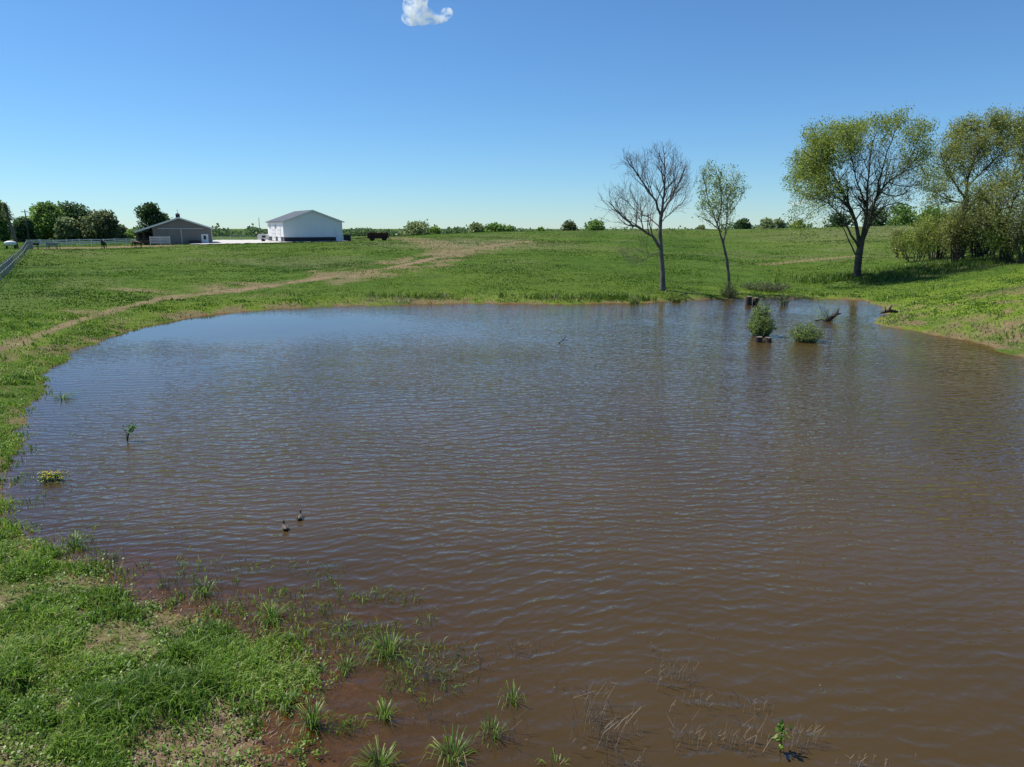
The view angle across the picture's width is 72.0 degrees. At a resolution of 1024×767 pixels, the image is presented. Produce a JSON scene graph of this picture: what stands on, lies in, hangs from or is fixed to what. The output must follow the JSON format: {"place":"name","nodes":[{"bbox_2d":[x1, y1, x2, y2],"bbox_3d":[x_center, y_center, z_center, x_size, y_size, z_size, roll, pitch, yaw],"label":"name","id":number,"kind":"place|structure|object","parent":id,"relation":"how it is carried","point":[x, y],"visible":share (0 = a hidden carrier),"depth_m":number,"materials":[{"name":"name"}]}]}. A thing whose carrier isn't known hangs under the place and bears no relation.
{"place":"outdoors","nodes":[
{"label":"outdoors","id":0,"kind":"place"},
{"bbox_2d":[0,226,1023,766],"bbox_3d":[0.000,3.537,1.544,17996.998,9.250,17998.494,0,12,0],"label":"ground","id":1,"kind":"structure","parent":0,"point":[356,688],"depth_m":58.03,"materials":[{"name":"green plant"}]},
{"bbox_2d":[0,200,12,240],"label":"tree","id":2,"kind":"object","parent":1,"relation":"on","point":[5,235],"visible":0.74,"depth_m":184.49,"materials":[{"name":"green plant"}]},
{"bbox_2d":[0,202,18,247],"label":"tree","id":3,"kind":"object","parent":1,"relation":"on","point":[7,216],"visible":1,"depth_m":136.20,"materials":[{"name":"green plant"}]},
{"bbox_2d":[4,241,16,248],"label":"storage tank","id":4,"kind":"object","parent":1,"relation":"on","point":[10,243],"visible":0.96,"depth_m":119.47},
{"bbox_2d":[0,240,32,280],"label":"wire fence","id":5,"kind":"object","parent":1,"relation":"on","point":[10,261],"visible":0.96,"depth_m":86.42,"materials":[{"name":"metal"}]},
{"bbox_2d":[10,216,38,241],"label":"tree","id":6,"kind":"object","parent":1,"relation":"on","point":[20,228],"visible":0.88,"depth_m":179.53,"materials":[{"name":"green plant"}]},
{"bbox_2d":[24,210,29,239],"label":"utility pole","id":7,"kind":"object","parent":1,"relation":"on","point":[26,225],"visible":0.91,"depth_m":160.96,"materials":[{"name":"brown wood"}]},
{"bbox_2d":[21,200,66,239],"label":"tree","id":8,"kind":"object","parent":1,"relation":"on","point":[44,215],"visible":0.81,"depth_m":192.84,"materials":[{"name":"green plant"}]},
{"bbox_2d":[32,242,60,248],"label":"corner fence","id":9,"kind":"object","parent":1,"relation":"on","point":[46,246],"visible":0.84,"depth_m":127.11,"materials":[{"name":"metal"}]},
{"bbox_2d":[47,243,57,248],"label":"feed trough","id":10,"kind":"object","parent":1,"relation":"on","point":[52,244],"visible":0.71,"depth_m":129.22,"materials":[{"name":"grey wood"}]},
{"bbox_2d":[47,389,80,401],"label":"grass tuft","id":11,"kind":"object","parent":1,"relation":"on","point":[64,395],"visible":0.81,"depth_m":29.68,"materials":[{"name":"plant"}]},
{"bbox_2d":[53,216,80,241],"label":"tree","id":12,"kind":"object","parent":1,"relation":"on","point":[66,228],"visible":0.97,"depth_m":185.91,"materials":[{"name":"green plant"}]},
{"bbox_2d":[57,200,91,238],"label":"tree","id":13,"kind":"object","parent":1,"relation":"on","point":[74,210],"visible":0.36,"depth_m":199.57,"materials":[{"name":"green plant"}]},
{"bbox_2d":[51,530,98,552],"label":"grass tuft","id":14,"kind":"object","parent":1,"relation":"on","point":[77,538],"visible":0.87,"depth_m":15.97,"materials":[{"name":"plant"}]},
{"bbox_2d":[30,238,135,245],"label":"board fence","id":15,"kind":"object","parent":1,"relation":"on","point":[91,241],"visible":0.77,"depth_m":153.81,"materials":[{"name":"wood"}]},
{"bbox_2d":[79,208,123,240],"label":"tree","id":16,"kind":"object","parent":1,"relation":"on","point":[101,224],"visible":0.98,"depth_m":189.16,"materials":[{"name":"green plant"}]},
{"bbox_2d":[100,239,106,248],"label":"horse","id":17,"kind":"object","parent":1,"relation":"on","point":[103,243],"visible":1,"depth_m":135.85},
{"bbox_2d":[117,224,129,239],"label":"tree","id":18,"kind":"object","parent":1,"relation":"on","point":[123,228],"visible":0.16,"depth_m":209.71,"materials":[{"name":"green plant"}]},
{"bbox_2d":[124,229,136,238],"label":"tree","id":19,"kind":"object","parent":1,"relation":"on","point":[130,233],"visible":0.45,"depth_m":231.97,"materials":[{"name":"green plant"}]},
{"bbox_2d":[131,240,141,246],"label":"horse","id":20,"kind":"object","parent":1,"relation":"on","point":[136,242],"visible":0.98,"depth_m":142.08},
{"bbox_2d":[137,238,155,243],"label":"hay rack","id":21,"kind":"object","parent":1,"relation":"on","point":[145,241],"visible":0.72,"depth_m":158.07,"materials":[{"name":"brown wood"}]},
{"bbox_2d":[133,202,172,231],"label":"tree","id":22,"kind":"object","parent":1,"relation":"on","point":[150,214],"visible":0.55,"depth_m":189.19,"materials":[{"name":"green plant"}]},
{"bbox_2d":[0,461,313,766],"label":"dead litter","id":23,"kind":"object","parent":1,"relation":"on","point":[173,708],"visible":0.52,"depth_m":10.15,"materials":[{"name":"plant"}]},
{"bbox_2d":[149,236,170,244],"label":"panel gate","id":24,"kind":"structure","parent":1,"relation":"on","point":[153,240],"depth_m":157.34,"materials":[{"name":"metal"}]},
{"bbox_2d":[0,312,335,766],"bbox_3d":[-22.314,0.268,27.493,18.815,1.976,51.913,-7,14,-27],"label":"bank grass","id":25,"kind":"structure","parent":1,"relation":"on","point":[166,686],"depth_m":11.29,"materials":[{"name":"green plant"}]},
{"bbox_2d":[134,212,213,244],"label":"grey barn","id":26,"kind":"structure","parent":1,"relation":"on","point":[178,230],"depth_m":162.43,"materials":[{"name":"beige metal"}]},
{"bbox_2d":[167,229,181,243],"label":"sliding door","id":27,"kind":"structure","parent":26,"relation":"in","point":[175,234],"depth_m":161.96,"materials":[{"name":"grey metal"}]},
{"bbox_2d":[181,229,195,243],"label":"sliding door","id":28,"kind":"structure","parent":26,"relation":"in","point":[187,234],"depth_m":163.07,"materials":[{"name":"grey metal"}]},
{"bbox_2d":[201,234,208,242],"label":"door","id":29,"kind":"structure","parent":26,"relation":"in","point":[204,237],"depth_m":164.67,"materials":[{"name":"white metal"}]},
{"bbox_2d":[187,576,222,601],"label":"grass tuft","id":30,"kind":"object","parent":1,"relation":"on","point":[207,590],"visible":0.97,"depth_m":13.93,"materials":[{"name":"plant"}]},
{"bbox_2d":[212,236,249,239],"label":"paddock fence","id":31,"kind":"object","parent":1,"relation":"on","point":[227,236],"visible":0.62,"depth_m":212.31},
{"bbox_2d":[1,358,480,740],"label":"shallows grass","id":32,"kind":"structure","parent":1,"relation":"on","point":[408,666],"depth_m":12.72,"materials":[{"name":"plant"}]},
{"bbox_2d":[190,240,347,243],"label":"gravel yard","id":33,"kind":"structure","parent":1,"relation":"on","point":[237,241],"depth_m":174.44,"materials":[{"name":"gravel"}]},
{"bbox_2d":[189,240,199,243],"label":"feed bin","id":34,"kind":"object","parent":33,"relation":"on","point":[194,241],"visible":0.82,"depth_m":162.46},
{"bbox_2d":[254,234,268,240],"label":"utility trailer","id":35,"kind":"object","parent":33,"relation":"on","point":[262,237],"visible":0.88,"depth_m":181.36,"materials":[{"name":"white metal"}]},
{"bbox_2d":[265,210,343,240],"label":"white barn","id":36,"kind":"structure","parent":33,"relation":"on","point":[308,225],"depth_m":174.73,"materials":[{"name":"metal"}]},
{"bbox_2d":[272,226,275,240],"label":"overhead door","id":37,"kind":"structure","parent":36,"relation":"in","point":[273,227],"depth_m":180.15,"materials":[{"name":"metal"}]},
{"bbox_2d":[277,226,280,240],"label":"overhead door","id":38,"kind":"structure","parent":36,"relation":"in","point":[278,227],"depth_m":174.87,"materials":[{"name":"metal"}]},
{"bbox_2d":[336,228,341,240],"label":"door","id":39,"kind":"structure","parent":36,"relation":"in","point":[338,230],"depth_m":177.79,"materials":[{"name":"metal"}]},
{"bbox_2d":[344,235,350,240],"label":"storage box","id":40,"kind":"object","parent":33,"relation":"on","point":[347,237],"visible":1,"depth_m":179.42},
{"bbox_2d":[250,599,297,628],"bbox_3d":[-4.442,4.239,12.902,1.030,0.306,0.988,0,12,0],"label":"grass tuft","id":41,"kind":"object","parent":1,"relation":"on","point":[270,610],"visible":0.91,"depth_m":12.99,"materials":[{"name":"plant"}]},
{"bbox_2d":[263,687,309,717],"bbox_3d":[-3.421,4.751,10.563,0.782,0.253,0.703,-7,14,-29],"label":"grass tuft","id":42,"kind":"object","parent":1,"relation":"on","point":[288,702],"visible":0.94,"depth_m":10.60,"materials":[{"name":"plant"}]},
{"bbox_2d":[280,631,298,641],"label":"grass tuft","id":43,"kind":"object","parent":1,"relation":"on","point":[290,636],"visible":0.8,"depth_m":12.36,"materials":[{"name":"plant"}]},
{"bbox_2d":[287,696,334,741],"bbox_3d":[-2.895,4.809,10.123,0.819,0.382,0.764,-9,15,-36],"label":"grass tuft","id":44,"kind":"object","parent":1,"relation":"on","point":[311,722],"visible":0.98,"depth_m":10.19,"materials":[{"name":"plant"}]},
{"bbox_2d":[311,659,331,674],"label":"grass tuft","id":45,"kind":"object","parent":1,"relation":"on","point":[321,667],"visible":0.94,"depth_m":11.51,"materials":[{"name":"plant"}]},
{"bbox_2d":[316,613,366,639],"bbox_3d":[-3.072,4.373,12.694,0.848,0.206,0.869,11,17,42],"label":"grass tuft","id":46,"kind":"object","parent":1,"relation":"on","point":[343,622],"visible":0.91,"depth_m":12.82,"materials":[{"name":"plant"}]},
{"bbox_2d":[326,654,359,677],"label":"grass tuft","id":47,"kind":"object","parent":1,"relation":"on","point":[344,669],"visible":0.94,"depth_m":11.52,"materials":[{"name":"plant"}]},
{"bbox_2d":[355,232,390,240],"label":"farm wagon","id":48,"kind":"object","parent":1,"relation":"on","point":[372,236],"visible":0.97,"depth_m":171.41,"materials":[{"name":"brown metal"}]},
{"bbox_2d":[341,734,410,766],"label":"grass tuft","id":49,"kind":"object","parent":1,"relation":"on","point":[379,761],"visible":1,"depth_m":9.46,"materials":[{"name":"plant"}]},
{"bbox_2d":[362,694,403,723],"bbox_3d":[-1.896,4.824,10.390,0.756,0.336,0.654,0,12,0],"label":"grass tuft","id":50,"kind":"object","parent":1,"relation":"on","point":[382,716],"visible":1,"depth_m":10.38,"materials":[{"name":"plant"}]},
{"bbox_2d":[358,628,419,666],"bbox_3d":[-2.104,4.438,11.953,1.181,0.407,1.168,0,12,0],"label":"grass tuft","id":51,"kind":"object","parent":1,"relation":"on","point":[386,645],"visible":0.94,"depth_m":11.93,"materials":[{"name":"plant"}]},
{"bbox_2d":[397,219,429,235],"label":"tree","id":52,"kind":"object","parent":1,"relation":"on","point":[415,228],"visible":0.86,"depth_m":319.92,"materials":[{"name":"green plant"}]},
{"bbox_2d":[423,224,441,234],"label":"tree","id":53,"kind":"object","parent":1,"relation":"on","point":[435,229],"visible":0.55,"depth_m":330.67,"materials":[{"name":"green plant"}]},
{"bbox_2d":[420,724,480,766],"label":"grass tuft","id":54,"kind":"object","parent":1,"relation":"on","point":[452,747],"visible":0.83,"depth_m":9.63,"materials":[{"name":"plant"}]},
{"bbox_2d":[131,221,815,236],"bbox_3d":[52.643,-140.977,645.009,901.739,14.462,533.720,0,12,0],"label":"distant wood","id":55,"kind":"object","parent":1,"relation":"on","point":[248,231],"visible":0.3,"depth_m":428.77,"materials":[{"name":"plant"}]},
{"bbox_2d":[468,221,484,232],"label":"tree","id":56,"kind":"object","parent":1,"relation":"on","point":[475,227],"visible":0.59,"depth_m":408.35,"materials":[{"name":"green plant"}]},
{"bbox_2d":[66,521,915,766],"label":"dead stalks","id":57,"kind":"object","parent":1,"relation":"on","point":[598,715],"visible":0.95,"depth_m":10.19,"materials":[{"name":"plant"}]},
{"bbox_2d":[473,709,508,750],"bbox_3d":[-0.253,4.939,9.968,0.604,0.418,0.709,2,12,7],"label":"grass tuft","id":58,"kind":"object","parent":1,"relation":"on","point":[495,731],"visible":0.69,"depth_m":9.99,"materials":[{"name":"plant"}]},
{"bbox_2d":[484,222,505,231],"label":"tree","id":59,"kind":"object","parent":1,"relation":"on","point":[494,227],"visible":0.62,"depth_m":417.44,"materials":[{"name":"green plant"}]},
{"bbox_2d":[501,224,514,231],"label":"tree","id":60,"kind":"object","parent":1,"relation":"on","point":[509,228],"visible":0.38,"depth_m":418.22,"materials":[{"name":"green plant"}]},
{"bbox_2d":[0,225,1023,354],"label":"pasture grass","id":61,"kind":"structure","parent":1,"relation":"on","point":[820,293],"depth_m":84.61,"materials":[{"name":"plant"}]},
{"bbox_2d":[498,679,526,710],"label":"grass tuft","id":62,"kind":"object","parent":1,"relation":"on","point":[511,694],"visible":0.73,"depth_m":10.63,"materials":[{"name":"plant"}]},
{"bbox_2d":[536,226,545,230],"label":"tree","id":63,"kind":"object","parent":1,"relation":"on","point":[541,228],"visible":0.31,"depth_m":390.10,"materials":[{"name":"green plant"}]},
{"bbox_2d":[535,747,569,766],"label":"grass tuft","id":64,"kind":"object","parent":1,"relation":"on","point":[554,758],"visible":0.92,"depth_m":9.48,"materials":[{"name":"plant"}]},
{"bbox_2d":[560,219,578,230],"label":"tree","id":65,"kind":"object","parent":1,"relation":"on","point":[567,225],"visible":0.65,"depth_m":417.76,"materials":[{"name":"green plant"}]},
{"bbox_2d":[584,218,605,230],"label":"tree","id":66,"kind":"object","parent":1,"relation":"on","point":[594,224],"visible":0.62,"depth_m":407.25,"materials":[{"name":"green plant"}]},
{"bbox_2d":[211,252,1022,301],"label":"tall grass","id":67,"kind":"structure","parent":1,"relation":"on","point":[911,270],"depth_m":81.18,"materials":[{"name":"plant"}]},
{"bbox_2d":[627,295,641,303],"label":"bank bush","id":68,"kind":"object","parent":1,"relation":"on","point":[632,299],"visible":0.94,"depth_m":67.52,"materials":[{"name":"green plant"}]},
{"bbox_2d":[595,141,697,290],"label":"bare tree","id":69,"kind":"object","parent":1,"relation":"on","point":[677,188],"visible":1,"depth_m":71.56,"materials":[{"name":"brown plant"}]},
{"bbox_2d":[670,295,682,301],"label":"bank bush","id":70,"kind":"object","parent":1,"relation":"on","point":[678,299],"visible":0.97,"depth_m":68.85,"materials":[{"name":"green plant"}]},
{"bbox_2d":[695,224,704,229],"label":"tree","id":71,"kind":"object","parent":1,"relation":"on","point":[700,227],"visible":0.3,"depth_m":408.78,"materials":[{"name":"green plant"}]},
{"bbox_2d":[692,156,750,290],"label":"slender tree","id":72,"kind":"object","parent":1,"relation":"on","point":[729,199],"visible":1,"depth_m":71.77,"materials":[{"name":"green plant"}]},
{"bbox_2d":[718,279,741,298],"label":"bush","id":73,"kind":"object","parent":1,"relation":"on","point":[727,292],"visible":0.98,"depth_m":71.68,"materials":[{"name":"green plant"}]},
{"bbox_2d":[732,218,751,228],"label":"tree","id":74,"kind":"object","parent":1,"relation":"on","point":[744,223],"visible":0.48,"depth_m":417.55,"materials":[{"name":"green plant"}]},
{"bbox_2d":[755,217,775,228],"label":"tree","id":75,"kind":"object","parent":1,"relation":"on","point":[766,223],"visible":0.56,"depth_m":426.81,"materials":[{"name":"green plant"}]},
{"bbox_2d":[737,280,794,291],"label":"bank bush","id":76,"kind":"object","parent":1,"relation":"on","point":[764,287],"visible":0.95,"depth_m":76.15,"materials":[{"name":"green plant"}]},
{"bbox_2d":[773,217,788,228],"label":"tree","id":77,"kind":"object","parent":1,"relation":"on","point":[779,223],"visible":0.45,"depth_m":437.55,"materials":[{"name":"green plant"}]},
{"bbox_2d":[792,220,807,227],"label":"tree","id":78,"kind":"object","parent":1,"relation":"on","point":[804,226],"visible":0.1,"depth_m":418.01,"materials":[{"name":"green plant"}]},
{"bbox_2d":[822,211,853,226],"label":"tree","id":79,"kind":"object","parent":1,"relation":"on","point":[832,221],"visible":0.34,"depth_m":319.44,"materials":[{"name":"green plant"}]},
{"bbox_2d":[778,103,950,277],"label":"spreading tree","id":80,"kind":"object","parent":1,"relation":"on","point":[815,167],"visible":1,"depth_m":79.87,"materials":[{"name":"green plant"}]},
{"bbox_2d":[860,205,890,225],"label":"tree","id":81,"kind":"object","parent":1,"relation":"on","point":[878,220],"visible":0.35,"depth_m":309.62,"materials":[{"name":"green plant"}]},
{"bbox_2d":[880,305,897,313],"bbox_3d":[31.232,-6.136,58.359,1.428,0.732,0.422,-2,12,-7],"label":"driftwood","id":82,"kind":"object","parent":1,"relation":"on","point":[889,310],"visible":1,"depth_m":58.31,"materials":[{"name":"brown wood"}]},
{"bbox_2d":[887,227,914,257],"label":"thicket shrub","id":83,"kind":"object","parent":1,"relation":"on","point":[897,235],"visible":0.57,"depth_m":104.91,"materials":[{"name":"green plant"}]},
{"bbox_2d":[886,202,921,225],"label":"tree","id":84,"kind":"object","parent":1,"relation":"on","point":[904,218],"visible":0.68,"depth_m":289.71,"materials":[{"name":"green plant"}]},
{"bbox_2d":[892,216,940,261],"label":"thicket shrub","id":85,"kind":"object","parent":1,"relation":"on","point":[918,235],"visible":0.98,"depth_m":95.21,"materials":[{"name":"green plant"}]},
{"bbox_2d":[911,205,946,225],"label":"tree","id":86,"kind":"object","parent":1,"relation":"on","point":[927,212],"visible":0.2,"depth_m":290.82,"materials":[{"name":"green plant"}]},
{"bbox_2d":[912,205,966,258],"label":"thicket shrub","id":87,"kind":"object","parent":1,"relation":"on","point":[938,254],"visible":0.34,"depth_m":96.26,"materials":[{"name":"green plant"}]},
{"bbox_2d":[932,199,984,261],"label":"thicket shrub","id":88,"kind":"object","parent":1,"relation":"on","point":[952,228],"visible":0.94,"depth_m":87.00,"materials":[{"name":"green plant"}]},
{"bbox_2d":[910,103,1023,258],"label":"leaning tree","id":89,"kind":"object","parent":1,"relation":"on","point":[1014,128],"visible":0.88,"depth_m":89.65,"materials":[{"name":"green plant"}]},
{"bbox_2d":[939,189,999,251],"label":"thicket shrub","id":90,"kind":"object","parent":1,"relation":"on","point":[960,209],"visible":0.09,"depth_m":104.70,"materials":[{"name":"green plant"}]},
{"bbox_2d":[959,181,1013,257],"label":"thicket shrub","id":91,"kind":"object","parent":1,"relation":"on","point":[978,248],"visible":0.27,"depth_m":86.52,"materials":[{"name":"green plant"}]},
{"bbox_2d":[953,156,1023,261],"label":"forked tree","id":92,"kind":"object","parent":1,"relation":"on","point":[1001,191],"visible":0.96,"depth_m":78.03,"materials":[{"name":"green plant"}]},
{"bbox_2d":[973,205,1023,263],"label":"thicket shrub","id":93,"kind":"object","parent":1,"relation":"on","point":[1000,242],"visible":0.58,"depth_m":78.74,"materials":[{"name":"green plant"}]},
{"bbox_2d":[1001,200,1023,262],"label":"thicket shrub","id":94,"kind":"object","parent":1,"relation":"on","point":[1020,218],"visible":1,"depth_m":76.37,"materials":[{"name":"green plant"}]},
{"bbox_2d":[0,0,1023,228],"label":"sky","id":95,"kind":"structure","parent":0,"point":[232,114],"materials":[{"name":"blue"}]},
{"bbox_2d":[18,299,1023,766],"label":"pond water","id":96,"kind":"structure","parent":0,"point":[604,497],"depth_m":18.31,"materials":[{"name":"brown liquid"}]},
{"bbox_2d":[35,470,69,484],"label":"flowering plant","id":97,"kind":"object","parent":96,"relation":"in","point":[45,477],"visible":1,"depth_m":19.97,"materials":[{"name":"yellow plant"}]},
{"bbox_2d":[121,423,138,440],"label":"sprouting plant","id":98,"kind":"object","parent":96,"relation":"in","point":[133,427],"visible":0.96,"depth_m":23.64,"materials":[{"name":"plant"}]},
{"bbox_2d":[282,520,288,529],"bbox_3d":[-5.428,3.387,16.823,0.144,0.192,0.383,-7,14,-27],"label":"duck","id":99,"kind":"object","parent":96,"relation":"on","point":[285,527],"visible":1,"depth_m":16.75},
{"bbox_2d":[296,509,302,519],"bbox_3d":[-5.244,3.253,17.435,0.144,0.192,0.383,-2,13,-8],"label":"duck","id":100,"kind":"object","parent":96,"relation":"on","point":[299,516],"visible":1,"depth_m":17.35},
{"bbox_2d":[745,296,758,304],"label":"tree stump","id":101,"kind":"object","parent":96,"relation":"in","point":[748,301],"visible":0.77,"depth_m":65.77,"materials":[{"name":"brown wood"}]},
{"bbox_2d":[745,298,778,336],"bbox_3d":[16.628,-4.363,46.720,2.343,2.773,2.033,0,12,0],"label":"water bush","id":102,"kind":"object","parent":96,"relation":"in","point":[760,324],"visible":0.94,"depth_m":46.49,"materials":[{"name":"green plant"}]},
{"bbox_2d":[753,336,771,342],"bbox_3d":[15.807,-2.651,44.520,1.174,0.657,0.607,0,12,0],"label":"tree stump","id":103,"kind":"object","parent":96,"relation":"in","point":[757,339],"visible":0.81,"depth_m":44.30,"materials":[{"name":"brown wood"}]},
{"bbox_2d":[770,719,792,752],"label":"water weed","id":104,"kind":"object","parent":96,"relation":"in","point":[780,726],"visible":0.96,"depth_m":9.59,"materials":[{"name":"plant"}]},
{"bbox_2d":[776,291,791,304],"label":"water bush","id":105,"kind":"object","parent":96,"relation":"in","point":[782,301],"visible":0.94,"depth_m":65.84,"materials":[{"name":"green plant"}]},
{"bbox_2d":[788,321,826,342],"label":"water bush","id":106,"kind":"object","parent":96,"relation":"in","point":[804,334],"visible":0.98,"depth_m":44.50,"materials":[{"name":"green plant"}]},
{"bbox_2d":[814,300,840,320],"bbox_3d":[24.336,-5.597,54.398,2.135,2.044,1.278,0,12,0],"label":"driftwood snag","id":107,"kind":"object","parent":96,"relation":"in","point":[832,316],"visible":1,"depth_m":54.46,"materials":[{"name":"brown wood"}]}
]}

